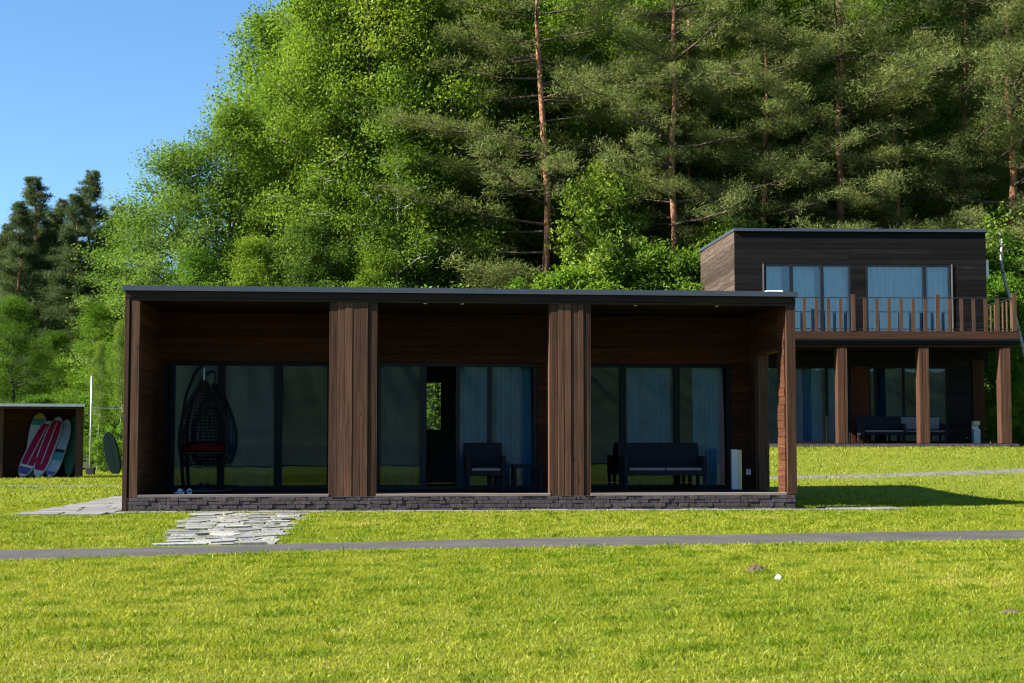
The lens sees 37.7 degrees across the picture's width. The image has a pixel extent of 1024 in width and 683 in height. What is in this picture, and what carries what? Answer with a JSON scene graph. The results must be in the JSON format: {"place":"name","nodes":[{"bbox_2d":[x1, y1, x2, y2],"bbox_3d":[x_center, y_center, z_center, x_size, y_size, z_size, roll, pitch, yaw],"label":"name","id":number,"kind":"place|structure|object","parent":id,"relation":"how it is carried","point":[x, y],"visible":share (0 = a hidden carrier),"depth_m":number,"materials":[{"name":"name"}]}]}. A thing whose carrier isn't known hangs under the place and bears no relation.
{"place":"outdoors","nodes":[
{"label":"outdoors","id":0,"kind":"place"},
{"bbox_2d":[0,0,288,283],"label":"sky","id":1,"kind":"structure","parent":0,"point":[85,84],"materials":[{"name":"blue"}]},
{"bbox_2d":[152,511,309,545],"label":"flagstone path","id":2,"kind":"structure","parent":0,"point":[223,538],"depth_m":18.53,"materials":[{"name":"stone"}]},
{"bbox_2d":[16,496,905,515],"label":"paving","id":3,"kind":"structure","parent":0,"point":[109,505],"depth_m":23.46,"materials":[{"name":"stone"}]},
{"bbox_2d":[0,438,1023,682],"bbox_3d":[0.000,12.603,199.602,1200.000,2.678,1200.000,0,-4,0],"label":"ground","id":4,"kind":"structure","parent":0,"point":[1016,480],"depth_m":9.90,"materials":[{"name":"plant"}]},
{"bbox_2d":[0,175,60,399],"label":"spruce tree","id":5,"kind":"object","parent":4,"relation":"on","point":[32,194],"visible":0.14,"depth_m":72.50,"materials":[{"name":"plant"}]},
{"bbox_2d":[0,294,65,403],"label":"deciduous tree","id":6,"kind":"object","parent":4,"relation":"on","point":[9,309],"visible":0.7,"depth_m":59.90,"materials":[{"name":"green plant"}]},
{"bbox_2d":[0,200,69,402],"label":"spruce tree","id":7,"kind":"object","parent":4,"relation":"on","point":[22,248],"visible":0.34,"depth_m":69.02,"materials":[{"name":"plant"}]},
{"bbox_2d":[0,403,86,478],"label":"board shed","id":8,"kind":"structure","parent":4,"relation":"on","point":[16,419],"depth_m":43.66,"materials":[{"name":"brown"}]},
{"bbox_2d":[18,421,50,476],"bbox_3d":[-13.646,3.077,42.999,0.470,2.011,0.102,13,-39,3],"label":"paddle board","id":9,"kind":"object","parent":8,"relation":"in","point":[27,463],"visible":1,"depth_m":42.84,"materials":[{"name":"plastic"}]},
{"bbox_2d":[34,417,62,476],"bbox_3d":[-13.307,3.020,43.051,0.430,2.045,0.102,10,-36,0],"label":"paddle board","id":10,"kind":"object","parent":8,"relation":"in","point":[48,446],"visible":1,"depth_m":43.00,"materials":[{"name":"plastic"}]},
{"bbox_2d":[46,419,70,476],"bbox_3d":[-13.047,3.067,43.160,0.450,1.955,0.102,7,-37,-2],"label":"paddle board","id":11,"kind":"object","parent":8,"relation":"in","point":[54,466],"visible":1,"depth_m":43.06,"materials":[{"name":"white plastic"}]},
{"bbox_2d":[0,210,89,399],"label":"spruce tree","id":12,"kind":"object","parent":4,"relation":"on","point":[48,239],"visible":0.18,"depth_m":69.55,"materials":[{"name":"plant"}]},
{"bbox_2d":[14,330,88,443],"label":"deciduous tree","id":13,"kind":"object","parent":4,"relation":"on","point":[56,340],"visible":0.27,"depth_m":64.02,"materials":[{"name":"green plant"}]},
{"bbox_2d":[6,193,109,446],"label":"spruce tree","id":14,"kind":"object","parent":4,"relation":"on","point":[59,294],"visible":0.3,"depth_m":68.16,"materials":[{"name":"plant"}]},
{"bbox_2d":[41,301,119,463],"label":"deciduous tree","id":15,"kind":"object","parent":4,"relation":"on","point":[95,331],"visible":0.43,"depth_m":57.77,"materials":[{"name":"green plant"}]},
{"bbox_2d":[40,169,122,384],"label":"spruce tree","id":16,"kind":"object","parent":4,"relation":"on","point":[92,187],"visible":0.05,"depth_m":71.20,"materials":[{"name":"plant"}]},
{"bbox_2d":[48,216,127,424],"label":"deciduous tree","id":17,"kind":"object","parent":4,"relation":"on","point":[91,293],"visible":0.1,"depth_m":68.40,"materials":[{"name":"plant"}]},
{"bbox_2d":[82,339,111,469],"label":"birch tree","id":18,"kind":"object","parent":4,"relation":"on","point":[100,398],"visible":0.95,"depth_m":51.96,"materials":[{"name":"green plant"}]},
{"bbox_2d":[73,336,123,467],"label":"young tree","id":19,"kind":"object","parent":4,"relation":"on","point":[114,423],"visible":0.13,"depth_m":54.09,"materials":[{"name":"green plant"}]},
{"bbox_2d":[86,434,122,471],"bbox_3d":[-13.607,3.750,49.883,1.395,1.360,1.308,-2,-4,25],"label":"shrub","id":20,"kind":"object","parent":4,"relation":"on","point":[101,465],"visible":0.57,"depth_m":49.67,"materials":[{"name":"green plant"}]},
{"bbox_2d":[38,203,176,424],"bbox_3d":[-14.280,-0.306,60.497,7.714,10.475,7.706,3,-5,-42],"label":"deciduous tree","id":21,"kind":"object","parent":4,"relation":"on","point":[122,251],"visible":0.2,"depth_m":59.84,"materials":[{"name":"green plant"}]},
{"bbox_2d":[103,432,120,473],"bbox_3d":[-12.535,3.509,46.996,0.440,1.407,0.101,-13,-14,-10],"label":"paddle board","id":22,"kind":"object","parent":4,"relation":"on","point":[111,453],"visible":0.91,"depth_m":46.95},
{"bbox_2d":[101,318,124,439],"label":"birch tree","id":23,"kind":"object","parent":4,"relation":"on","point":[119,364],"visible":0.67,"depth_m":50.95,"materials":[{"name":"green plant"}]},
{"bbox_2d":[56,139,252,434],"bbox_3d":[-12.181,-1.423,57.652,8.230,12.529,8.238,-3,-5,38],"label":"deciduous tree","id":24,"kind":"object","parent":4,"relation":"on","point":[162,168],"visible":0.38,"depth_m":56.73,"materials":[{"name":"green plant"}]},
{"bbox_2d":[159,246,229,285],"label":"deciduous tree","id":25,"kind":"object","parent":4,"relation":"on","point":[199,263],"visible":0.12,"depth_m":55.01,"materials":[{"name":"green plant"}]},
{"bbox_2d":[153,93,291,285],"bbox_3d":[-10.718,-2.373,57.049,6.041,14.318,5.525,1,-4,-21],"label":"deciduous tree","id":26,"kind":"object","parent":4,"relation":"on","point":[238,117],"visible":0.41,"depth_m":57.03,"materials":[{"name":"green plant"}]},
{"bbox_2d":[174,1,303,282],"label":"deciduous tree","id":27,"kind":"object","parent":4,"relation":"on","point":[256,29],"visible":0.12,"depth_m":66.73,"materials":[{"name":"green plant"}]},
{"bbox_2d":[197,61,309,284],"bbox_3d":[-9.485,-3.122,59.099,5.128,15.954,4.690,-2,-4,25],"label":"deciduous tree","id":28,"kind":"object","parent":4,"relation":"on","point":[267,100],"visible":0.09,"depth_m":59.17,"materials":[{"name":"green plant"}]},
{"bbox_2d":[216,232,303,285],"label":"deciduous tree","id":29,"kind":"object","parent":4,"relation":"on","point":[250,245],"visible":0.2,"depth_m":54.52,"materials":[{"name":"green plant"}]},
{"bbox_2d":[215,0,335,247],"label":"deciduous tree","id":30,"kind":"object","parent":4,"relation":"on","point":[242,92],"visible":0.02,"depth_m":64.67,"materials":[{"name":"green plant"}]},
{"bbox_2d":[233,212,358,286],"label":"deciduous tree","id":31,"kind":"object","parent":4,"relation":"on","point":[295,266],"visible":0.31,"depth_m":54.54,"materials":[{"name":"green plant"}]},
{"bbox_2d":[213,0,420,286],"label":"deciduous tree","id":32,"kind":"object","parent":4,"relation":"on","point":[316,11],"visible":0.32,"depth_m":57.00,"materials":[{"name":"green plant"}]},
{"bbox_2d":[249,42,392,286],"bbox_3d":[-7.340,-3.368,56.821,5.070,16.313,5.949,-1,-4,18],"label":"birch tree","id":33,"kind":"object","parent":4,"relation":"on","point":[322,120],"visible":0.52,"depth_m":56.44,"materials":[{"name":"green plant"}]},
{"bbox_2d":[281,120,403,286],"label":"birch tree","id":34,"kind":"object","parent":4,"relation":"on","point":[339,235],"visible":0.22,"depth_m":56.59,"materials":[{"name":"green plant"}]},
{"bbox_2d":[258,0,447,287],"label":"deciduous tree","id":35,"kind":"object","parent":4,"relation":"on","point":[351,115],"visible":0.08,"depth_m":57.63,"materials":[{"name":"green plant"}]},
{"bbox_2d":[342,245,407,287],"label":"deciduous tree","id":36,"kind":"object","parent":4,"relation":"on","point":[379,263],"visible":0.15,"depth_m":54.29,"materials":[{"name":"green plant"}]},
{"bbox_2d":[274,0,495,287],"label":"deciduous tree","id":37,"kind":"object","parent":4,"relation":"on","point":[360,35],"visible":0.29,"depth_m":57.23,"materials":[{"name":"green plant"}]},
{"bbox_2d":[327,59,460,287],"bbox_3d":[-4.152,-2.876,56.312,4.753,15.294,5.577,-1,-4,10],"label":"birch tree","id":38,"kind":"object","parent":4,"relation":"on","point":[399,86],"visible":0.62,"depth_m":55.82,"materials":[{"name":"green plant"}]},
{"bbox_2d":[301,0,520,288],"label":"deciduous tree","id":39,"kind":"object","parent":4,"relation":"on","point":[431,88],"visible":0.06,"depth_m":59.18,"materials":[{"name":"plant"}]},
{"bbox_2d":[427,283,483,429],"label":"young tree","id":40,"kind":"object","parent":4,"relation":"on","point":[433,400],"visible":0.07,"depth_m":52.58,"materials":[{"name":"green plant"}]},
{"bbox_2d":[122,285,797,511],"bbox_3d":[-1.015,1.236,26.664,10.662,3.840,6.362,0,-4,-6],"label":"cabin","id":41,"kind":"object","parent":4,"relation":"on","point":[327,353],"visible":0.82,"depth_m":25.34,"materials":[{"name":"wood"}]},
{"bbox_2d":[169,366,216,486],"bbox_3d":[-5.416,1.457,25.500,0.812,2.090,0.121,0,-4,-6],"label":"window pane","id":42,"kind":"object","parent":41,"relation":"hanging from","point":[196,475],"visible":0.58,"depth_m":25.50,"materials":[{"name":"glass"}]},
{"bbox_2d":[167,365,231,492],"bbox_3d":[-5.097,1.418,24.567,1.049,2.078,1.149,0,-4,-6],"label":"hanging chair","id":43,"kind":"object","parent":41,"relation":"on","point":[205,448],"visible":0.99,"depth_m":24.64,"materials":[{"name":"wicker"}]},
{"bbox_2d":[162,362,328,490],"bbox_3d":[-4.494,1.435,25.472,2.800,2.170,0.088,0,-4,-6],"label":"sliding door","id":44,"kind":"structure","parent":41,"relation":"in","point":[278,379],"depth_m":25.45,"materials":[{"name":"black glass"}]},
{"bbox_2d":[226,366,273,486],"bbox_3d":[-4.465,1.463,25.595,0.802,2.090,0.049,0,-4,-6],"label":"window pane","id":45,"kind":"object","parent":41,"relation":"hanging from","point":[250,461],"visible":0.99,"depth_m":25.59,"materials":[{"name":"glass"}]},
{"bbox_2d":[382,367,416,485],"bbox_3d":[-1.933,1.479,25.847,0.612,2.090,0.067,0,-4,-6],"label":"curtain","id":46,"kind":"object","parent":41,"relation":"hanging from","point":[399,456],"visible":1,"depth_m":25.85,"materials":[{"name":"fabric"}]},
{"bbox_2d":[377,363,536,489],"bbox_3d":[-0.942,1.457,25.826,2.760,2.170,0.088,0,-4,-6],"label":"sliding door","id":47,"kind":"structure","parent":41,"relation":"in","point":[423,366],"depth_m":25.78,"materials":[{"name":"black glass"}]},
{"bbox_2d":[464,443,505,490],"bbox_3d":[-0.463,2.111,25.317,0.660,0.800,0.717,0,-4,-6],"label":"armchair","id":48,"kind":"object","parent":41,"relation":"on","point":[484,459],"visible":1,"depth_m":25.53,"materials":[{"name":"black wicker"}]},
{"bbox_2d":[460,367,532,485],"bbox_3d":[-0.301,1.489,26.009,1.332,2.090,0.121,0,-4,-6],"label":"curtain","id":49,"kind":"object","parent":41,"relation":"hanging from","point":[512,410],"visible":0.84,"depth_m":26.03,"materials":[{"name":"fabric"}]},
{"bbox_2d":[626,368,671,484],"bbox_3d":[2.397,1.506,26.275,0.810,2.090,0.106,1,-4,-9],"label":"curtain","id":50,"kind":"object","parent":41,"relation":"hanging from","point":[648,418],"visible":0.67,"depth_m":26.30,"materials":[{"name":"fabric"}]},
{"bbox_2d":[591,364,730,488],"bbox_3d":[2.531,1.480,26.172,2.600,2.170,0.088,0,-4,-6],"label":"window","id":51,"kind":"structure","parent":41,"relation":"in","point":[621,367],"depth_m":26.17,"materials":[{"name":"black metal"}]},
{"bbox_2d":[618,443,706,490],"bbox_3d":[2.555,2.129,25.587,1.420,0.800,0.718,0,-4,-6],"label":"sofa","id":52,"kind":"object","parent":41,"relation":"on","point":[660,459],"visible":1,"depth_m":25.80,"materials":[{"name":"black wicker"}]},
{"bbox_2d":[692,368,724,484],"bbox_3d":[3.463,1.513,26.378,0.594,2.090,0.102,1,-4,-9],"label":"curtain","id":53,"kind":"object","parent":41,"relation":"hanging from","point":[708,412],"visible":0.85,"depth_m":26.39,"materials":[{"name":"fabric"}]},
{"bbox_2d":[731,449,741,490],"bbox_3d":[3.787,2.167,25.327,0.180,0.690,0.190,0,-4,2],"label":"litter bin","id":54,"kind":"object","parent":41,"relation":"on","point":[736,469],"visible":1,"depth_m":25.24,"materials":[{"name":"metal"}]},
{"bbox_2d":[369,0,558,288],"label":"deciduous tree","id":55,"kind":"object","parent":4,"relation":"on","point":[479,104],"visible":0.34,"depth_m":58.09,"materials":[{"name":"green plant"}]},
{"bbox_2d":[421,0,598,288],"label":"deciduous tree","id":56,"kind":"object","parent":4,"relation":"on","point":[528,21],"visible":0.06,"depth_m":62.13,"materials":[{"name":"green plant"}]},
{"bbox_2d":[357,0,716,288],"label":"pine tree","id":57,"kind":"object","parent":4,"relation":"on","point":[496,174],"visible":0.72,"depth_m":56.33,"materials":[{"name":"green plant"}]},
{"bbox_2d":[501,0,627,285],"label":"birch tree","id":58,"kind":"object","parent":4,"relation":"on","point":[578,54],"visible":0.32,"depth_m":61.49,"materials":[{"name":"green plant"}]},
{"bbox_2d":[529,259,621,289],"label":"young tree","id":59,"kind":"object","parent":4,"relation":"on","point":[562,279],"visible":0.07,"depth_m":52.38,"materials":[{"name":"green plant"}]},
{"bbox_2d":[544,157,651,289],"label":"young tree","id":60,"kind":"object","parent":4,"relation":"on","point":[602,194],"visible":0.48,"depth_m":54.62,"materials":[{"name":"green plant"}]},
{"bbox_2d":[513,0,711,265],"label":"tree","id":61,"kind":"object","parent":4,"relation":"on","point":[560,55],"visible":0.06,"depth_m":62.54,"materials":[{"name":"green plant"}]},
{"bbox_2d":[595,235,689,289],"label":"young tree","id":62,"kind":"object","parent":4,"relation":"on","point":[644,260],"visible":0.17,"depth_m":53.38,"materials":[{"name":"green plant"}]},
{"bbox_2d":[588,75,700,289],"bbox_3d":[4.994,-3.516,60.346,5.989,15.302,5.692,-2,-4,33],"label":"tree","id":63,"kind":"object","parent":4,"relation":"on","point":[643,204],"visible":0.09,"depth_m":60.02,"materials":[{"name":"green plant"}]},
{"bbox_2d":[546,0,759,229],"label":"tree","id":64,"kind":"object","parent":4,"relation":"on","point":[651,2],"visible":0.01,"depth_m":62.00,"materials":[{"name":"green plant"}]},
{"bbox_2d":[582,0,732,244],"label":"birch tree","id":65,"kind":"object","parent":4,"relation":"on","point":[627,37],"visible":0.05,"depth_m":61.80,"materials":[{"name":"green plant"}]},
{"bbox_2d":[639,243,702,290],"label":"young tree","id":66,"kind":"object","parent":4,"relation":"on","point":[688,261],"visible":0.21,"depth_m":53.11,"materials":[{"name":"green plant"}]},
{"bbox_2d":[520,0,838,280],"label":"pine tree","id":67,"kind":"object","parent":4,"relation":"on","point":[674,14],"visible":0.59,"depth_m":56.48,"materials":[{"name":"green plant"}]},
{"bbox_2d":[604,0,761,246],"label":"pine tree","id":68,"kind":"object","parent":4,"relation":"on","point":[702,110],"visible":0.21,"depth_m":59.95,"materials":[{"name":"green plant"}]},
{"bbox_2d":[667,216,746,289],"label":"young tree","id":69,"kind":"object","parent":4,"relation":"on","point":[717,232],"visible":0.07,"depth_m":55.79,"materials":[{"name":"green plant"}]},
{"bbox_2d":[638,0,798,245],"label":"pine tree","id":70,"kind":"object","parent":4,"relation":"on","point":[719,120],"visible":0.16,"depth_m":60.86,"materials":[{"name":"green plant"}]},
{"bbox_2d":[639,0,853,276],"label":"pine tree","id":71,"kind":"object","parent":4,"relation":"on","point":[756,222],"visible":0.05,"depth_m":60.29,"materials":[{"name":"plant"}]},
{"bbox_2d":[632,0,876,251],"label":"pine tree","id":72,"kind":"object","parent":4,"relation":"on","point":[775,106],"visible":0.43,"depth_m":56.98,"materials":[{"name":"green plant"}]},
{"bbox_2d":[696,0,860,227],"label":"pine tree","id":73,"kind":"object","parent":4,"relation":"on","point":[782,5],"visible":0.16,"depth_m":60.95,"materials":[{"name":"green plant"}]},
{"bbox_2d":[695,0,881,227],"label":"tree","id":74,"kind":"object","parent":4,"relation":"on","point":[811,21],"visible":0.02,"depth_m":62.85,"materials":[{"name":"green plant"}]},
{"bbox_2d":[666,0,1017,228],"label":"pine tree","id":75,"kind":"object","parent":4,"relation":"on","point":[906,86],"visible":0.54,"depth_m":57.02,"materials":[{"name":"green plant"}]},
{"bbox_2d":[699,228,1019,447],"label":"two storey house","id":76,"kind":"structure","parent":4,"relation":"on","point":[857,355],"depth_m":45.64,"materials":[{"name":"wood"}]},
{"bbox_2d":[768,369,780,440],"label":"curtain","id":77,"kind":"object","parent":76,"relation":"hanging from","point":[773,412],"visible":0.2,"depth_m":45.68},
{"bbox_2d":[793,267,814,330],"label":"curtain","id":78,"kind":"object","parent":76,"relation":"hanging from","point":[803,282],"visible":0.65,"depth_m":45.91,"materials":[{"name":"fabric"}]},
{"bbox_2d":[762,264,850,330],"bbox_3d":[8.980,-1.265,45.677,2.710,2.200,0.114,0,-4,-2],"label":"window","id":79,"kind":"structure","parent":76,"relation":"in","point":[821,266],"depth_m":45.68,"materials":[{"name":"black metal"}]},
{"bbox_2d":[796,369,822,440],"bbox_3d":[9.033,1.946,45.665,0.892,2.250,0.120,0,-4,-2],"label":"curtain","id":80,"kind":"object","parent":76,"relation":"hanging from","point":[809,413],"visible":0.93,"depth_m":45.67,"materials":[{"name":"fabric"}]},
{"bbox_2d":[768,366,850,442],"bbox_3d":[8.774,1.919,45.479,3.000,2.320,0.088,0,-4,-2],"label":"window","id":81,"kind":"structure","parent":76,"relation":"in","point":[769,367],"depth_m":45.48,"materials":[{"name":"black metal"}]},
{"bbox_2d":[828,369,835,440],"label":"curtain","id":82,"kind":"object","parent":76,"relation":"hanging from","point":[831,394],"visible":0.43,"depth_m":45.70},
{"bbox_2d":[823,267,847,330],"bbox_3d":[9.892,-1.229,45.930,0.772,2.120,0.120,0,-4,-2],"label":"curtain","id":83,"kind":"object","parent":76,"relation":"hanging from","point":[835,282],"visible":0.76,"depth_m":45.94,"materials":[{"name":"fabric"}]},
{"bbox_2d":[857,416,905,442],"bbox_3d":[10.957,2.619,44.526,1.300,0.800,0.717,0,-4,-2],"label":"sofa","id":84,"kind":"object","parent":76,"relation":"on","point":[879,425],"visible":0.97,"depth_m":44.75,"materials":[{"name":"fabric"}]},
{"bbox_2d":[877,369,901,440],"bbox_3d":[11.491,1.953,45.782,0.772,2.250,0.121,0,-4,-2],"label":"curtain","id":85,"kind":"object","parent":76,"relation":"hanging from","point":[888,394],"visible":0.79,"depth_m":45.81,"materials":[{"name":"fabric"}]},
{"bbox_2d":[868,267,922,330],"bbox_3d":[11.693,-1.230,45.913,1.692,2.120,0.208,0,-4,-2],"label":"curtain","id":86,"kind":"object","parent":76,"relation":"hanging from","point":[894,281],"visible":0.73,"depth_m":45.93,"materials":[{"name":"fabric"}]},
{"bbox_2d":[868,367,948,442],"bbox_3d":[12.047,1.926,45.593,2.450,2.320,0.088,0,-4,-2],"label":"window","id":87,"kind":"structure","parent":76,"relation":"in","point":[875,368],"depth_m":45.57,"materials":[{"name":"black metal"}]},
{"bbox_2d":[866,264,953,330],"bbox_3d":[12.127,-1.258,45.786,2.670,2.200,0.114,0,-4,-2],"label":"window","id":88,"kind":"structure","parent":76,"relation":"in","point":[950,267],"depth_m":45.81,"materials":[{"name":"black metal"}]},
{"bbox_2d":[897,417,946,442],"bbox_3d":[12.245,2.641,44.871,1.350,0.800,0.717,0,-4,-2],"label":"sofa","id":89,"kind":"object","parent":76,"relation":"on","point":[937,427],"visible":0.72,"depth_m":44.95,"materials":[{"name":"fabric"}]},
{"bbox_2d":[929,369,943,440],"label":"curtain","id":90,"kind":"object","parent":76,"relation":"hanging from","point":[935,392],"visible":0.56,"depth_m":45.85,"materials":[{"name":"fabric"}]},
{"bbox_2d":[927,267,947,330],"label":"curtain","id":91,"kind":"object","parent":76,"relation":"hanging from","point":[937,280],"visible":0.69,"depth_m":46.05,"materials":[{"name":"fabric"}]},
{"bbox_2d":[759,0,1023,228],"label":"pine tree","id":92,"kind":"object","parent":4,"relation":"on","point":[931,130],"visible":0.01,"depth_m":61.31,"materials":[{"name":"plant"}]},
{"bbox_2d":[795,26,990,228],"bbox_3d":[15.221,-4.262,58.802,7.726,16.514,8.001,1,-4,-9],"label":"pine tree","id":93,"kind":"object","parent":4,"relation":"on","point":[896,206],"visible":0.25,"depth_m":58.77,"materials":[{"name":"green plant"}]},
{"bbox_2d":[803,0,992,228],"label":"pine tree","id":94,"kind":"object","parent":4,"relation":"on","point":[886,3],"visible":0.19,"depth_m":60.17,"materials":[{"name":"green plant"}]},
{"bbox_2d":[845,0,988,281],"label":"pine tree","id":95,"kind":"object","parent":4,"relation":"on","point":[951,123],"visible":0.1,"depth_m":60.33,"materials":[{"name":"green plant"}]},
{"bbox_2d":[826,0,1023,279],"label":"pine tree","id":96,"kind":"object","parent":4,"relation":"on","point":[999,159],"visible":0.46,"depth_m":57.73,"materials":[{"name":"green plant"}]},
{"bbox_2d":[843,0,1023,442],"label":"pine tree","id":97,"kind":"object","parent":4,"relation":"on","point":[1013,62],"visible":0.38,"depth_m":57.43,"materials":[{"name":"green plant"}]},
{"bbox_2d":[852,0,1023,245],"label":"pine tree","id":98,"kind":"object","parent":4,"relation":"on","point":[991,195],"visible":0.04,"depth_m":62.32,"materials":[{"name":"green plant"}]},
{"bbox_2d":[897,0,1023,244],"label":"pine tree","id":99,"kind":"object","parent":4,"relation":"on","point":[976,172],"visible":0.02,"depth_m":62.83,"materials":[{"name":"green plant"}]},
{"bbox_2d":[927,0,1023,227],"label":"deciduous tree","id":100,"kind":"object","parent":4,"relation":"on","point":[1013,31],"visible":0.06,"depth_m":64.32,"materials":[{"name":"plant"}]},
{"bbox_2d":[960,201,1023,358],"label":"birch tree","id":101,"kind":"object","parent":4,"relation":"on","point":[991,241],"visible":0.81,"depth_m":47.87,"materials":[{"name":"green plant"}]},
{"bbox_2d":[982,272,1023,437],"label":"young tree","id":102,"kind":"object","parent":4,"relation":"on","point":[1017,373],"visible":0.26,"depth_m":50.77,"materials":[{"name":"green plant"}]},
{"bbox_2d":[984,228,1023,442],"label":"young tree","id":103,"kind":"object","parent":4,"relation":"on","point":[1008,259],"visible":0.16,"depth_m":54.47,"materials":[{"name":"green plant"}]},
{"bbox_2d":[986,382,1023,445],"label":"shrub","id":104,"kind":"object","parent":4,"relation":"on","point":[1017,395],"visible":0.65,"depth_m":47.28,"materials":[{"name":"green plant"}]},
{"bbox_2d":[0,530,1023,559],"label":"asphalt path","id":105,"kind":"structure","parent":0,"point":[637,540],"depth_m":16.20,"materials":[{"name":"asphalt"}]},
{"bbox_2d":[0,468,1023,486],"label":"footpath","id":106,"kind":"structure","parent":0,"point":[973,472],"depth_m":33.80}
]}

